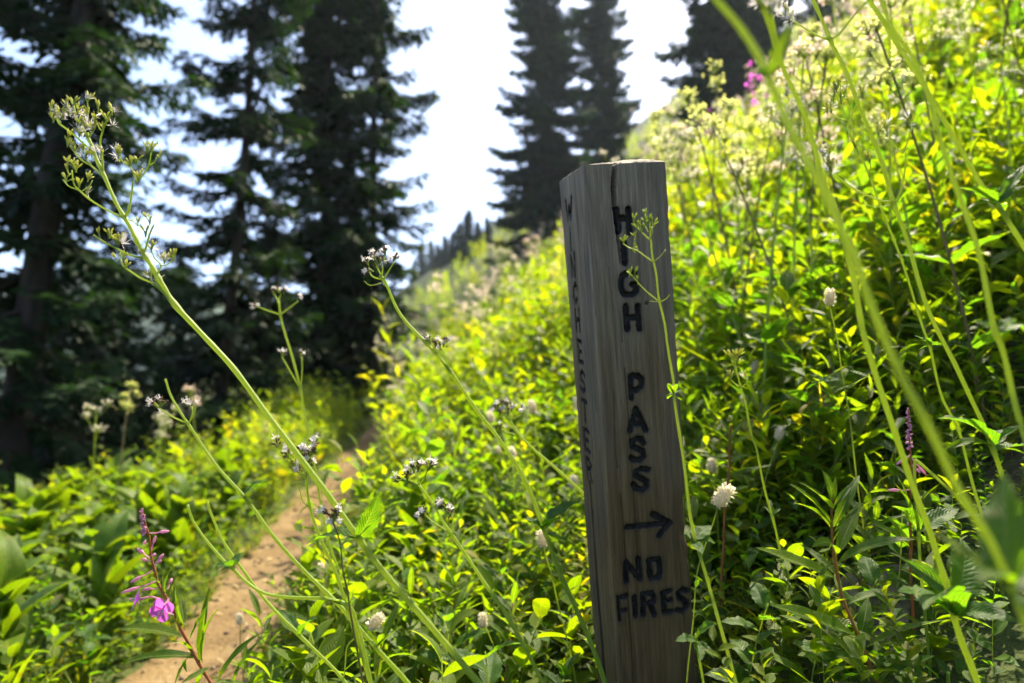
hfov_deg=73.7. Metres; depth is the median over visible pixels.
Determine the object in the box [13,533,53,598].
false hellebore
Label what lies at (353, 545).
broadleaf herb
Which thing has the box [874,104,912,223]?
flowering valerian
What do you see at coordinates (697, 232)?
flowering valerian
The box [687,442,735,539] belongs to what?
broadleaf herb
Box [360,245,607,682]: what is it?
valerian stalk
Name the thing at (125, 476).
false hellebore
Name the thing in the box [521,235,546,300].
flowering valerian
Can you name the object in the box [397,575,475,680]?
broadleaf herb
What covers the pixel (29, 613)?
broadleaf herb
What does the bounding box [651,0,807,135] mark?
conifer tree
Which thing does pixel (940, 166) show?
flowering valerian
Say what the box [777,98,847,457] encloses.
flowering valerian
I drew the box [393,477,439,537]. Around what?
broadleaf herb
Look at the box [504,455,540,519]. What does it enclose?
broadleaf herb
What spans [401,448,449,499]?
broadleaf herb
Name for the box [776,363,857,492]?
broadleaf herb
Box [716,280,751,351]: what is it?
narrowleaf herb
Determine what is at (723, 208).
flowering valerian
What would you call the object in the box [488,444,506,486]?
broadleaf herb
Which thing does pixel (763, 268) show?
broadleaf herb
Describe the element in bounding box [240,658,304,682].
broadleaf herb
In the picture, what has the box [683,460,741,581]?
broadleaf herb
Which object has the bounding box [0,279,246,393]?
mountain
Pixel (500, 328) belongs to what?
flowering valerian
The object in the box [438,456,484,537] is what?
toothed herb
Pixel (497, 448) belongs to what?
bistort
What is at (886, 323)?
toothed herb
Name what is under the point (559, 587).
broadleaf herb
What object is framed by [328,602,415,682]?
narrowleaf herb
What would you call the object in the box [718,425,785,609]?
bistort
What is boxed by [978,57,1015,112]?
narrowleaf herb
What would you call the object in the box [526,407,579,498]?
false hellebore
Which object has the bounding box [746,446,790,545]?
toothed herb
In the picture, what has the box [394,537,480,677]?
broadleaf herb
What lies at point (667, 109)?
flowering valerian
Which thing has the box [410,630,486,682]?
broadleaf herb
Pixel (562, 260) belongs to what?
flowering valerian
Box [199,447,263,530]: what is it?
false hellebore
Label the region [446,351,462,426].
flowering valerian
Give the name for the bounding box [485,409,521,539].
bistort
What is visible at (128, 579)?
broadleaf herb
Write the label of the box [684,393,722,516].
narrowleaf herb
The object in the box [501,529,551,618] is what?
narrowleaf herb
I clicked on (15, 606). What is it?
false hellebore
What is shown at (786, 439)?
toothed herb
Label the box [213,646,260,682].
narrowleaf herb
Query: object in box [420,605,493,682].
toothed herb
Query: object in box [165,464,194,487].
false hellebore
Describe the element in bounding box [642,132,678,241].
flowering valerian
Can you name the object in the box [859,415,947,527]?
toothed herb
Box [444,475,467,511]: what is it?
broadleaf herb
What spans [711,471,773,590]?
toothed herb
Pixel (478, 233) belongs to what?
conifer tree
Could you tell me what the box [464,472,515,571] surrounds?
narrowleaf herb
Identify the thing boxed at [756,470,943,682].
fireweed
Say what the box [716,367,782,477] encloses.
toothed herb
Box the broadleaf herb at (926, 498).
[892,464,962,561]
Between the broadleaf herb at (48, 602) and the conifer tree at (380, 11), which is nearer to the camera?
the broadleaf herb at (48, 602)
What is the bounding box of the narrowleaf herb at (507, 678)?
[470,581,544,682]
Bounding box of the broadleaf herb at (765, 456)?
[717,430,780,570]
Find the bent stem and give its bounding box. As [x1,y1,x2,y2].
[892,459,961,676]
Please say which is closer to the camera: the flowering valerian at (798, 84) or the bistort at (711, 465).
the bistort at (711, 465)
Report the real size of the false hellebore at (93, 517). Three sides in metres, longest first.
0.470 x 0.360 x 0.326 m
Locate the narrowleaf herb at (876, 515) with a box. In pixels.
[831,496,901,621]
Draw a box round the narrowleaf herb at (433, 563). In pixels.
[410,522,475,641]
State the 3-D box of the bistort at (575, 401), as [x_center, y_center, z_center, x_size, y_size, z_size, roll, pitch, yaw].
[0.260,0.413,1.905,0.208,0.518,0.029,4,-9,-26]
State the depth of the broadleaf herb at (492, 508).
1.93 m
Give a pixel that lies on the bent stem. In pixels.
(938, 516)
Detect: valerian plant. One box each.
[675,620,717,682]
[887,649,990,682]
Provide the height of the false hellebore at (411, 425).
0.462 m
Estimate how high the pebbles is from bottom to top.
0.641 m
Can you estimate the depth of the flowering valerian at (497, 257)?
7.07 m
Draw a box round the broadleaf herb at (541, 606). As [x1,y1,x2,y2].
[485,598,571,682]
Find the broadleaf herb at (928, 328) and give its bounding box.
[886,296,976,434]
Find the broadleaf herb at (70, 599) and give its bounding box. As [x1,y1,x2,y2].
[45,593,86,664]
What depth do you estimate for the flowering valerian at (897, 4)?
4.57 m
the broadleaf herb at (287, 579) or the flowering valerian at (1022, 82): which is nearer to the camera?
the broadleaf herb at (287, 579)
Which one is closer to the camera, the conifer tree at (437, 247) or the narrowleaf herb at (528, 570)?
the narrowleaf herb at (528, 570)
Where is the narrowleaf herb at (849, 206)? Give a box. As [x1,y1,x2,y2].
[822,180,876,267]
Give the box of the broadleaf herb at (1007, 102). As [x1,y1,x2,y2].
[989,93,1020,139]
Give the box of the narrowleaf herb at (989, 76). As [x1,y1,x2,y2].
[978,58,1016,131]
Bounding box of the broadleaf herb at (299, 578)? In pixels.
[293,563,318,599]
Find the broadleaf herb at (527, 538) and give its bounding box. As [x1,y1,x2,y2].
[489,532,536,634]
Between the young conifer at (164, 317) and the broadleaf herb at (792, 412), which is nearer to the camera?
the broadleaf herb at (792, 412)
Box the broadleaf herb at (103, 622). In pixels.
[74,597,112,675]
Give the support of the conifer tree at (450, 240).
on the ground at (1008, 640)
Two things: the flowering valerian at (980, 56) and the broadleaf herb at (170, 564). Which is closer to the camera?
the broadleaf herb at (170, 564)
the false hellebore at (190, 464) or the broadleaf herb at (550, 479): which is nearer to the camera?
the broadleaf herb at (550, 479)
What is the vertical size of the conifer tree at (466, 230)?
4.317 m
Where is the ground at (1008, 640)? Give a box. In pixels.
[20,8,1023,682]
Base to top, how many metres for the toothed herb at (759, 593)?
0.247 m
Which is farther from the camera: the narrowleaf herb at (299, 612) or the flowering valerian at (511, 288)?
the flowering valerian at (511, 288)
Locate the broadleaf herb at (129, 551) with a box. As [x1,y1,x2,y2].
[119,523,141,578]
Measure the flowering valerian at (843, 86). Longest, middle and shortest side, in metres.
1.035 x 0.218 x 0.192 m
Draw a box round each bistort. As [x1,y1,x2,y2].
[235,612,266,681]
[316,562,360,679]
[342,611,385,682]
[478,611,526,682]
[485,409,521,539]
[495,446,509,479]
[508,446,526,583]
[527,399,567,573]
[535,530,581,682]
[546,474,578,665]
[572,396,576,408]
[683,440,721,537]
[686,481,735,682]
[706,457,732,605]
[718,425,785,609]
[749,360,785,423]
[823,288,869,550]
[1011,57,1019,102]
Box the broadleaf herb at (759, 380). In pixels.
[751,366,791,474]
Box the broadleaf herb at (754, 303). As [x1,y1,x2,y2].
[741,300,786,350]
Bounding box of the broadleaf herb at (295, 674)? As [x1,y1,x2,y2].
[287,616,319,678]
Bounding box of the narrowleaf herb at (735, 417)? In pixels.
[711,392,784,546]
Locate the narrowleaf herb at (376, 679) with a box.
[330,620,399,682]
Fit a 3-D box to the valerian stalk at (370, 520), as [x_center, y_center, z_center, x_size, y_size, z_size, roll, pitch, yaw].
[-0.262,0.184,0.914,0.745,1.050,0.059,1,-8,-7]
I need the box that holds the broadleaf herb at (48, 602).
[31,592,57,630]
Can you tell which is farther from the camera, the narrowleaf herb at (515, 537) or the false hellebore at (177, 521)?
the false hellebore at (177, 521)
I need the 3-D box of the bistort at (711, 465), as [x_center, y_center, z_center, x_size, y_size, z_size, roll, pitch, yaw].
[0.463,0.443,1.498,0.088,0.378,0.046,4,-9,-24]
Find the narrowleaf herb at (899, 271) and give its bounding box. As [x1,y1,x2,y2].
[874,227,914,339]
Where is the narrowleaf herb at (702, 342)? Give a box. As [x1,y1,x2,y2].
[679,320,729,431]
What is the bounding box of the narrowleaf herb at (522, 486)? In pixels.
[505,463,536,532]
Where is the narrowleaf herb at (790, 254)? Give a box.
[779,245,800,309]
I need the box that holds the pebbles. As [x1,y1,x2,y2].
[141,460,366,682]
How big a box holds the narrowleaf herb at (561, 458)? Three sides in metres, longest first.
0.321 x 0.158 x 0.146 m
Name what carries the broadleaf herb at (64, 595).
on the ground at (1008, 640)
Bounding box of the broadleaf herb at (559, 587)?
[521,542,585,667]
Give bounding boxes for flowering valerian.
[68,399,113,542]
[96,380,140,512]
[144,413,170,484]
[152,405,182,473]
[183,384,213,548]
[234,414,275,543]
[378,356,405,449]
[386,380,405,464]
[407,341,421,397]
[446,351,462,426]
[450,343,466,414]
[467,325,513,449]
[486,243,515,318]
[494,326,506,378]
[506,280,528,391]
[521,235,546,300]
[523,270,532,348]
[529,317,552,416]
[548,272,560,311]
[549,220,564,313]
[549,264,569,338]
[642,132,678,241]
[644,107,710,321]
[651,126,759,385]
[654,90,706,264]
[654,131,702,250]
[654,147,709,268]
[656,121,708,338]
[669,162,698,343]
[673,130,737,249]
[676,86,745,339]
[677,149,702,237]
[680,98,824,383]
[685,141,706,275]
[691,58,733,308]
[698,116,789,418]
[705,116,796,383]
[712,100,724,175]
[715,117,771,312]
[717,161,761,389]
[724,131,751,283]
[726,109,766,281]
[743,91,805,461]
[746,36,842,441]
[747,76,777,227]
[759,57,783,142]
[773,138,808,267]
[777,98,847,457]
[780,29,844,403]
[784,22,865,386]
[785,40,804,94]
[793,81,836,151]
[795,25,867,159]
[795,111,841,330]
[796,72,848,319]
[800,67,826,193]
[805,88,837,167]
[806,131,837,312]
[807,0,875,266]
[819,26,868,137]
[829,72,856,120]
[832,34,867,140]
[834,39,883,203]
[838,18,905,125]
[841,29,874,132]
[847,0,892,129]
[847,53,937,420]
[852,12,1011,448]
[857,0,936,387]
[864,51,910,161]
[865,109,930,248]
[868,2,901,135]
[874,0,921,129]
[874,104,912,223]
[891,0,970,242]
[912,1,950,159]
[920,0,955,107]
[936,0,969,180]
[936,0,1023,246]
[962,0,986,88]
[967,0,999,34]
[972,0,1009,168]
[975,28,1023,305]
[994,0,1023,101]
[999,0,1022,132]
[1009,0,1023,86]
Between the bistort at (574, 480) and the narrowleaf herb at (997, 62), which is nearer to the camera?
the bistort at (574, 480)
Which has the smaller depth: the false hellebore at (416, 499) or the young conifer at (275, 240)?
the false hellebore at (416, 499)
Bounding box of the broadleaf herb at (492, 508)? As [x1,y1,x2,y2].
[470,499,513,597]
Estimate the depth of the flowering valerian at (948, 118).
2.79 m
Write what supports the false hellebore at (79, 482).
on the ground at (1008, 640)
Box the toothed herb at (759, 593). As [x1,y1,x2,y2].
[704,582,801,682]
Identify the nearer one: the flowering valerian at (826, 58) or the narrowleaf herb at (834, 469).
the narrowleaf herb at (834, 469)
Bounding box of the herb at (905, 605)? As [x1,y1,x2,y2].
[838,564,910,644]
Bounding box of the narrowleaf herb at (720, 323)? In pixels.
[704,312,758,393]
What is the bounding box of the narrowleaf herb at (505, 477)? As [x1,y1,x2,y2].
[488,433,511,520]
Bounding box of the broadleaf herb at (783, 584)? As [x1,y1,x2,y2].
[742,543,815,682]
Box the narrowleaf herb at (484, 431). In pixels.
[457,402,503,507]
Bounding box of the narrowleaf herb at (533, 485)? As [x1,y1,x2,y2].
[509,469,548,553]
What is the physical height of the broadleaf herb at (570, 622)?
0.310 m
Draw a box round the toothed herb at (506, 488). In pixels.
[480,480,523,557]
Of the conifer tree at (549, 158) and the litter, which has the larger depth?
the conifer tree at (549, 158)
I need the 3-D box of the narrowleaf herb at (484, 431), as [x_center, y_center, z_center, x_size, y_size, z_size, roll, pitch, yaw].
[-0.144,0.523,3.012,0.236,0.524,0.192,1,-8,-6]
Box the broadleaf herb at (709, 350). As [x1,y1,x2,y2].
[689,327,721,401]
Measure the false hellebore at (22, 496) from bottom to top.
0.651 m
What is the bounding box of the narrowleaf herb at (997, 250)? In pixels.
[977,211,1015,280]
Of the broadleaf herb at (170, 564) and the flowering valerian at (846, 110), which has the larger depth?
the flowering valerian at (846, 110)
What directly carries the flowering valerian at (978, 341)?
on the ground at (1008, 640)
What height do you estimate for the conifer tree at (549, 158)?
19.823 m
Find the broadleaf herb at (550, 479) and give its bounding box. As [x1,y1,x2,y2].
[533,473,565,549]
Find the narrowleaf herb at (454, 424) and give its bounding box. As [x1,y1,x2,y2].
[444,417,493,537]
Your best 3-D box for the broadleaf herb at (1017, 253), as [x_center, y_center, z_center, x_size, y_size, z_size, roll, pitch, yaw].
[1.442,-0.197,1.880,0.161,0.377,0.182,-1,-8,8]
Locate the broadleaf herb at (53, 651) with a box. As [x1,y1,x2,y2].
[27,624,76,682]
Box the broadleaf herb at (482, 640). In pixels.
[463,564,518,682]
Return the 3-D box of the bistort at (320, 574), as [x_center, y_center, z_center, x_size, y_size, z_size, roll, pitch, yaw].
[-0.373,0.691,1.485,0.119,0.418,0.032,2,-8,-17]
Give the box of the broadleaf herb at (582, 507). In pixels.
[578,484,584,526]
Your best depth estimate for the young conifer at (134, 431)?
7.98 m
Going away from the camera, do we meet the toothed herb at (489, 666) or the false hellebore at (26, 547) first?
the toothed herb at (489, 666)
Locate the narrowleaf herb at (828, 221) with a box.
[819,191,843,264]
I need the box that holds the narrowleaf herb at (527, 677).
[485,557,550,681]
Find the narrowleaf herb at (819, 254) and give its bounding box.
[797,216,838,309]
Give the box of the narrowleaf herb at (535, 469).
[525,458,553,527]
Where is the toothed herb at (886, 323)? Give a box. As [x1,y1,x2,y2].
[855,299,902,381]
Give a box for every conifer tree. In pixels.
[0,0,214,510]
[140,0,321,471]
[244,0,411,417]
[311,0,442,401]
[409,259,417,283]
[410,242,428,280]
[426,239,435,271]
[430,242,440,271]
[435,234,448,267]
[444,231,455,263]
[448,221,462,260]
[455,209,474,261]
[467,220,482,256]
[479,216,495,250]
[482,0,603,267]
[565,0,647,162]
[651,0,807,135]
[788,0,864,38]
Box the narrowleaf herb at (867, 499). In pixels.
[821,453,898,588]
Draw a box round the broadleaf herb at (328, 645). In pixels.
[285,617,344,682]
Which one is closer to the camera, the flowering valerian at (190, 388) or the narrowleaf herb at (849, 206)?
the narrowleaf herb at (849, 206)
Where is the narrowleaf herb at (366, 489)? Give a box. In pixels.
[357,479,370,559]
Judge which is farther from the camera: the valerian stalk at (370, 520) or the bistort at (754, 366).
the bistort at (754, 366)
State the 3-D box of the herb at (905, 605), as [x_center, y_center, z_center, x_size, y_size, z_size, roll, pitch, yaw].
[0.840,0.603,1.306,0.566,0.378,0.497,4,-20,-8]
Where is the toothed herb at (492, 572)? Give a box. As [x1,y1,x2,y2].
[461,564,504,650]
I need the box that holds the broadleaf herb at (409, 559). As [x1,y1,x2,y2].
[363,532,441,668]
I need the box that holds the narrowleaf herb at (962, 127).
[926,96,983,213]
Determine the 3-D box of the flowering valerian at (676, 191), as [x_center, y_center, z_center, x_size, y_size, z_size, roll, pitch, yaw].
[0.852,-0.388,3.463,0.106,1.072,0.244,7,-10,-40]
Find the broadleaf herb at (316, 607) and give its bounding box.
[267,590,338,682]
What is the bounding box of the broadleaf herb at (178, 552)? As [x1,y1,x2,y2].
[161,544,195,594]
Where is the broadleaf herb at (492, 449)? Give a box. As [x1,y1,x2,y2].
[482,433,507,518]
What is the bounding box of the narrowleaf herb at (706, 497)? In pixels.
[683,439,759,594]
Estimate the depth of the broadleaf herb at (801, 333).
2.18 m
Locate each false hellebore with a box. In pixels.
[0,473,42,520]
[0,529,91,671]
[3,499,77,578]
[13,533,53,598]
[17,478,85,585]
[34,522,127,608]
[46,473,91,487]
[47,466,106,546]
[52,503,148,565]
[62,510,157,651]
[63,488,123,526]
[71,457,157,502]
[78,474,114,548]
[84,449,135,492]
[101,482,168,513]
[103,468,173,565]
[110,473,146,488]
[134,471,215,577]
[138,460,156,480]
[141,469,183,499]
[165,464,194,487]
[173,457,213,478]
[188,439,251,493]
[192,453,217,479]
[197,470,256,543]
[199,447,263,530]
[211,445,282,505]
[365,423,413,463]
[369,480,447,609]
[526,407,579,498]
[673,293,689,330]
[681,310,734,390]
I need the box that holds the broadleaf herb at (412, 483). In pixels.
[397,473,420,502]
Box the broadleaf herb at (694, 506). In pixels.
[684,496,736,615]
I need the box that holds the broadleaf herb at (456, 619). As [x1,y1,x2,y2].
[408,609,481,682]
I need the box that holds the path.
[119,384,409,682]
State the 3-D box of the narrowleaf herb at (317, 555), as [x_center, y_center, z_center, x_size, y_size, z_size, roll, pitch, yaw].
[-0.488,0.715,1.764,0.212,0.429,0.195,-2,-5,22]
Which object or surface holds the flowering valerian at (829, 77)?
on the ground at (1008, 640)
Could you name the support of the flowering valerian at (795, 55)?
on the ground at (1008, 640)
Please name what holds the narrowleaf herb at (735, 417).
on the ground at (1008, 640)
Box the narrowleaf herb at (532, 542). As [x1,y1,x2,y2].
[526,522,551,588]
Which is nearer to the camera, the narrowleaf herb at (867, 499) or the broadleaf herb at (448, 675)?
the broadleaf herb at (448, 675)
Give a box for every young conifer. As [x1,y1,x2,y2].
[0,231,136,476]
[32,222,186,489]
[101,238,216,457]
[160,194,359,440]
[314,206,409,398]
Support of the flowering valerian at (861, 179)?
on the ground at (1008, 640)
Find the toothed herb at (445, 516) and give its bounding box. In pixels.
[423,505,480,601]
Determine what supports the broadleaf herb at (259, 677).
on the ground at (1008, 640)
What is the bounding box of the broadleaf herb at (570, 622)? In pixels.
[537,575,596,682]
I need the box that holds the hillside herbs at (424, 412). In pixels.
[254,0,1023,682]
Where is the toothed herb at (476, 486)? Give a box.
[463,480,484,529]
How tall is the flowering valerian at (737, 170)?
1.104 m
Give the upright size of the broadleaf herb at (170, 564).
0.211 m
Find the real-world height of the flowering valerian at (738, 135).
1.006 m
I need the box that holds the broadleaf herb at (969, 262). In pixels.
[922,213,988,334]
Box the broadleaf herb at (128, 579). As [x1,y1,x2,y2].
[117,570,148,631]
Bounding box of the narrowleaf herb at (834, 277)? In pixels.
[809,255,861,358]
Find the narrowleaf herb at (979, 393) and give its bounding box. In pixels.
[937,326,1023,460]
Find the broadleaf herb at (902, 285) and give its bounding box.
[883,275,957,394]
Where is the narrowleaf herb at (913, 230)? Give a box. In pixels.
[901,198,932,250]
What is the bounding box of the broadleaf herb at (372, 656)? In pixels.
[327,599,373,682]
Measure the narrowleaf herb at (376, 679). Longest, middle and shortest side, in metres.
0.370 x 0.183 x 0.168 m
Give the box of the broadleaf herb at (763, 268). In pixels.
[759,256,780,295]
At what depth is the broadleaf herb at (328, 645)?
1.27 m
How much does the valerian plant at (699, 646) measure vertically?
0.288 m
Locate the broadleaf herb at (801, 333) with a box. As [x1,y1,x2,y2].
[794,303,824,352]
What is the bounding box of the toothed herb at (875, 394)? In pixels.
[865,347,914,412]
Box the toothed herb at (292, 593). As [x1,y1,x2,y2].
[280,583,329,671]
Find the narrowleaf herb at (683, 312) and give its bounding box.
[676,305,699,394]
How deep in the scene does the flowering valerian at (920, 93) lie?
3.75 m
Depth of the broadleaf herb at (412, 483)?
2.58 m
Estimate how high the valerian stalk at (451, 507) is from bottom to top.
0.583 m
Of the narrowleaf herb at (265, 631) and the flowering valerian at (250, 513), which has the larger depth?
the flowering valerian at (250, 513)
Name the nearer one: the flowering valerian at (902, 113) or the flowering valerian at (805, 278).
the flowering valerian at (805, 278)
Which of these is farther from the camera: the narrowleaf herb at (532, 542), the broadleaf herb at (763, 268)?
the broadleaf herb at (763, 268)
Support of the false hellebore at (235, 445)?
on the ground at (1008, 640)
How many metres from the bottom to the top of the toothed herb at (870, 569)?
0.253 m
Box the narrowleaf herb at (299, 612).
[271,582,304,680]
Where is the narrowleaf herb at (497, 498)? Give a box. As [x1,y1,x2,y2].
[458,457,514,549]
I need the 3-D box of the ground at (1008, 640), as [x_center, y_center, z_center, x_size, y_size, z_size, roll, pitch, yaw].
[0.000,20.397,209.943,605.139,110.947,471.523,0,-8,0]
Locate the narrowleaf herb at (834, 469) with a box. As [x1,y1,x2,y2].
[770,427,866,583]
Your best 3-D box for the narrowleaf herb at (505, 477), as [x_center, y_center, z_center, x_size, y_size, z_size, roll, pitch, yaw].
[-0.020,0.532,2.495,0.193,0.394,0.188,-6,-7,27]
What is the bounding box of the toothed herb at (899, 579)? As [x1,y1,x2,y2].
[877,508,948,607]
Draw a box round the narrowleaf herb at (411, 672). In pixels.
[361,566,446,682]
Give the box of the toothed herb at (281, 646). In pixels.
[277,606,305,649]
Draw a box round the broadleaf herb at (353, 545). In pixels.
[300,539,374,626]
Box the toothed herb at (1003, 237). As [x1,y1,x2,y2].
[982,204,1013,279]
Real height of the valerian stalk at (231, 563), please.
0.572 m
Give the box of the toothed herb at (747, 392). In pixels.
[734,383,792,452]
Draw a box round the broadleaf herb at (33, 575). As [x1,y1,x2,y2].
[25,558,40,609]
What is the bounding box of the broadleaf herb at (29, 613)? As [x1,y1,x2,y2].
[25,603,48,656]
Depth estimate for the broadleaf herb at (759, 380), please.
1.90 m
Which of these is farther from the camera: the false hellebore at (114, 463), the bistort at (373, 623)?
the false hellebore at (114, 463)
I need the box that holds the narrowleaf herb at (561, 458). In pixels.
[544,434,574,504]
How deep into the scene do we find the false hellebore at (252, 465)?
4.54 m
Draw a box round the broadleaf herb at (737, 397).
[715,380,746,430]
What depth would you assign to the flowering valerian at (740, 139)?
3.13 m
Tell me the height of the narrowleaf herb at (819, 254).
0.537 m
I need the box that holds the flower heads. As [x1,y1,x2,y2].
[373,0,950,424]
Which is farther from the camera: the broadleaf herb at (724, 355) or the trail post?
the broadleaf herb at (724, 355)
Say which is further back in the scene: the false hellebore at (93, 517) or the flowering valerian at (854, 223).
the false hellebore at (93, 517)
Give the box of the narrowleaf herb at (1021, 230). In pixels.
[1006,220,1023,301]
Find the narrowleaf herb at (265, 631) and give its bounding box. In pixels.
[231,588,302,682]
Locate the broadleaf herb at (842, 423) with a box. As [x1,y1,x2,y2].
[802,368,894,532]
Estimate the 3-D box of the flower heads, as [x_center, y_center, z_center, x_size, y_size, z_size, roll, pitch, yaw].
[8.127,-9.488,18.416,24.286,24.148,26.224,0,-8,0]
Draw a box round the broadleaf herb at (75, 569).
[58,562,86,643]
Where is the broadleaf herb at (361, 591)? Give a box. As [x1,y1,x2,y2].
[294,574,388,677]
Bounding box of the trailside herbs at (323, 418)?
[0,345,386,682]
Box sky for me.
[0,0,810,324]
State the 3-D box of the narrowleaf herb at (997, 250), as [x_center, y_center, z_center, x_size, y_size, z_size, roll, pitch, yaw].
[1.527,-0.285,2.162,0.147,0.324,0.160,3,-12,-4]
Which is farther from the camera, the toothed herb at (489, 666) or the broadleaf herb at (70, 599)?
the broadleaf herb at (70, 599)
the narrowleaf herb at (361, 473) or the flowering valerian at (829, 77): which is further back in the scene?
the narrowleaf herb at (361, 473)
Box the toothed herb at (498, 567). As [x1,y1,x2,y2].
[475,557,518,615]
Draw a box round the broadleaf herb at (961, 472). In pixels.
[938,416,982,511]
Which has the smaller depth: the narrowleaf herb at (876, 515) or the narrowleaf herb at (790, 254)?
the narrowleaf herb at (876, 515)
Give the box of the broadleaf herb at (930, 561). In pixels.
[904,544,969,671]
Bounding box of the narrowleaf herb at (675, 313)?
[674,308,688,333]
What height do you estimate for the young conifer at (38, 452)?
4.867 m
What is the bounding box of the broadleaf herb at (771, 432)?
[768,423,797,489]
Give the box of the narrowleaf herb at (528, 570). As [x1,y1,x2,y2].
[502,550,555,674]
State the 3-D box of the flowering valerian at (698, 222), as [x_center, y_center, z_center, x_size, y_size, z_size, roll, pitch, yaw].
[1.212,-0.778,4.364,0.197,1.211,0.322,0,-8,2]
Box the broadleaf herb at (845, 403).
[807,375,885,462]
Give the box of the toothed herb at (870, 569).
[793,556,888,680]
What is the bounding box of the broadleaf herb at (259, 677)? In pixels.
[233,660,264,682]
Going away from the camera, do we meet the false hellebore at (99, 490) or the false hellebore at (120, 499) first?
the false hellebore at (120, 499)
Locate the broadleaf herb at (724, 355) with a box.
[711,337,743,400]
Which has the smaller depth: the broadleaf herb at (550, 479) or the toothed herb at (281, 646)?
the toothed herb at (281, 646)
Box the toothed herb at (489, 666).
[455,640,520,682]
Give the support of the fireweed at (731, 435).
on the ground at (1008, 640)
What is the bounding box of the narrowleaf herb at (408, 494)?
[378,470,417,564]
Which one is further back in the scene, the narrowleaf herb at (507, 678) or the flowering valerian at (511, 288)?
the flowering valerian at (511, 288)
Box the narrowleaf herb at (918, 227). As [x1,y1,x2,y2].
[904,198,923,271]
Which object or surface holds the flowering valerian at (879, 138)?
on the ground at (1008, 640)
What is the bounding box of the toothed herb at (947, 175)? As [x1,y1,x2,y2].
[932,170,966,227]
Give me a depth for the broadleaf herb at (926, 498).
1.27 m
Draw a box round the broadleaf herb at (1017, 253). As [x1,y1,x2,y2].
[1002,217,1023,313]
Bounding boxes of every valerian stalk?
[48,90,482,682]
[145,379,410,682]
[186,504,372,682]
[206,501,347,682]
[249,285,345,587]
[271,432,368,682]
[314,503,363,682]
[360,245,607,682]
[390,456,544,682]
[490,397,696,656]
[619,207,737,682]
[713,0,1023,629]
[722,347,799,673]
[747,0,1017,682]
[774,0,1022,476]
[821,75,1007,609]
[866,0,1023,250]
[879,0,1023,445]
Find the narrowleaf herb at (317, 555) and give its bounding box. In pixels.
[291,530,342,668]
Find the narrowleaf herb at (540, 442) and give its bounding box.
[524,406,547,470]
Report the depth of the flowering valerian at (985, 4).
4.75 m
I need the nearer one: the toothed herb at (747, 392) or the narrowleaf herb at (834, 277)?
the toothed herb at (747, 392)
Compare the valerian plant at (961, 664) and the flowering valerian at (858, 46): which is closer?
the valerian plant at (961, 664)
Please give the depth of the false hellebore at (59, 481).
4.57 m
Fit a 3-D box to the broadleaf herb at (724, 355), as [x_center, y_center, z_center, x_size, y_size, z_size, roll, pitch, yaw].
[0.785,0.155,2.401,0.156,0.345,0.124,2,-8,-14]
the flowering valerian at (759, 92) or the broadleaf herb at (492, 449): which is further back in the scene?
the flowering valerian at (759, 92)
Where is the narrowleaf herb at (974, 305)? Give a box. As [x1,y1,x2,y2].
[951,288,1007,385]
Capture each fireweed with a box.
[118,508,271,682]
[694,418,770,645]
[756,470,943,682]
[871,408,926,637]
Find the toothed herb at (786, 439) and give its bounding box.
[749,392,796,518]
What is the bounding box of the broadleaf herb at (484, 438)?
[457,434,497,509]
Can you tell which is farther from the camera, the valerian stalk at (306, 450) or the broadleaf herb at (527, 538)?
the broadleaf herb at (527, 538)
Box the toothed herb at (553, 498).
[538,487,564,529]
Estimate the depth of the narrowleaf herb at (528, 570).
1.59 m
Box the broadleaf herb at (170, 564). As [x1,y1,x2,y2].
[163,547,182,587]
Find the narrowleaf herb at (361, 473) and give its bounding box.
[344,460,370,497]
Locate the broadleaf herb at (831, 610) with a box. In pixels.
[759,577,867,682]
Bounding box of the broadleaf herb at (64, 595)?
[58,562,75,608]
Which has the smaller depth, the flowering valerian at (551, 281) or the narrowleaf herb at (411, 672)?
the narrowleaf herb at (411, 672)
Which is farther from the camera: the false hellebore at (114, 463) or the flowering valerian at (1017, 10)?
the false hellebore at (114, 463)
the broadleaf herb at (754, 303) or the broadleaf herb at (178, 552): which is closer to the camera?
the broadleaf herb at (754, 303)
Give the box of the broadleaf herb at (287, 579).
[278,576,300,643]
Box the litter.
[155,448,369,678]
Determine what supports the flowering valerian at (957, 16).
on the ground at (1008, 640)
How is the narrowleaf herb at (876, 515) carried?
on the ground at (1008, 640)
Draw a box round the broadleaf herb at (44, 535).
[31,530,65,584]
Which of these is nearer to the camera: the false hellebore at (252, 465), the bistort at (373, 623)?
the bistort at (373, 623)
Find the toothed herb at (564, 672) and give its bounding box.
[540,652,580,682]
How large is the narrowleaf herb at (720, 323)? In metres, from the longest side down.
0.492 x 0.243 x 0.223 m
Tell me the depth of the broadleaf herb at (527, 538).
1.73 m
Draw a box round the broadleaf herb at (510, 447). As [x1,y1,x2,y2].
[501,436,520,492]
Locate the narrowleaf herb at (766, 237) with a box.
[744,228,786,286]
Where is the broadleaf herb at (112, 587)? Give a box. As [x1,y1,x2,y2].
[100,582,125,655]
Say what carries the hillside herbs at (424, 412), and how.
on the ground at (1008, 640)
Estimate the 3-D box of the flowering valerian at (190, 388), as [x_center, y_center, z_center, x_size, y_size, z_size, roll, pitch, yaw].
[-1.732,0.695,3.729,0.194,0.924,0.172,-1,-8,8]
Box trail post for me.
[559,159,695,682]
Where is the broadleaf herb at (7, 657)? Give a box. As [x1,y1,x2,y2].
[0,642,34,682]
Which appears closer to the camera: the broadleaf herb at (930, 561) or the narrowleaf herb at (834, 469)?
the broadleaf herb at (930, 561)
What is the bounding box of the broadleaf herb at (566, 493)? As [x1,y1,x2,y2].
[552,488,584,558]
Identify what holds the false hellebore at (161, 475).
on the ground at (1008, 640)
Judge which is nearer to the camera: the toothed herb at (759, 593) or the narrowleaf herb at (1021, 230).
the toothed herb at (759, 593)

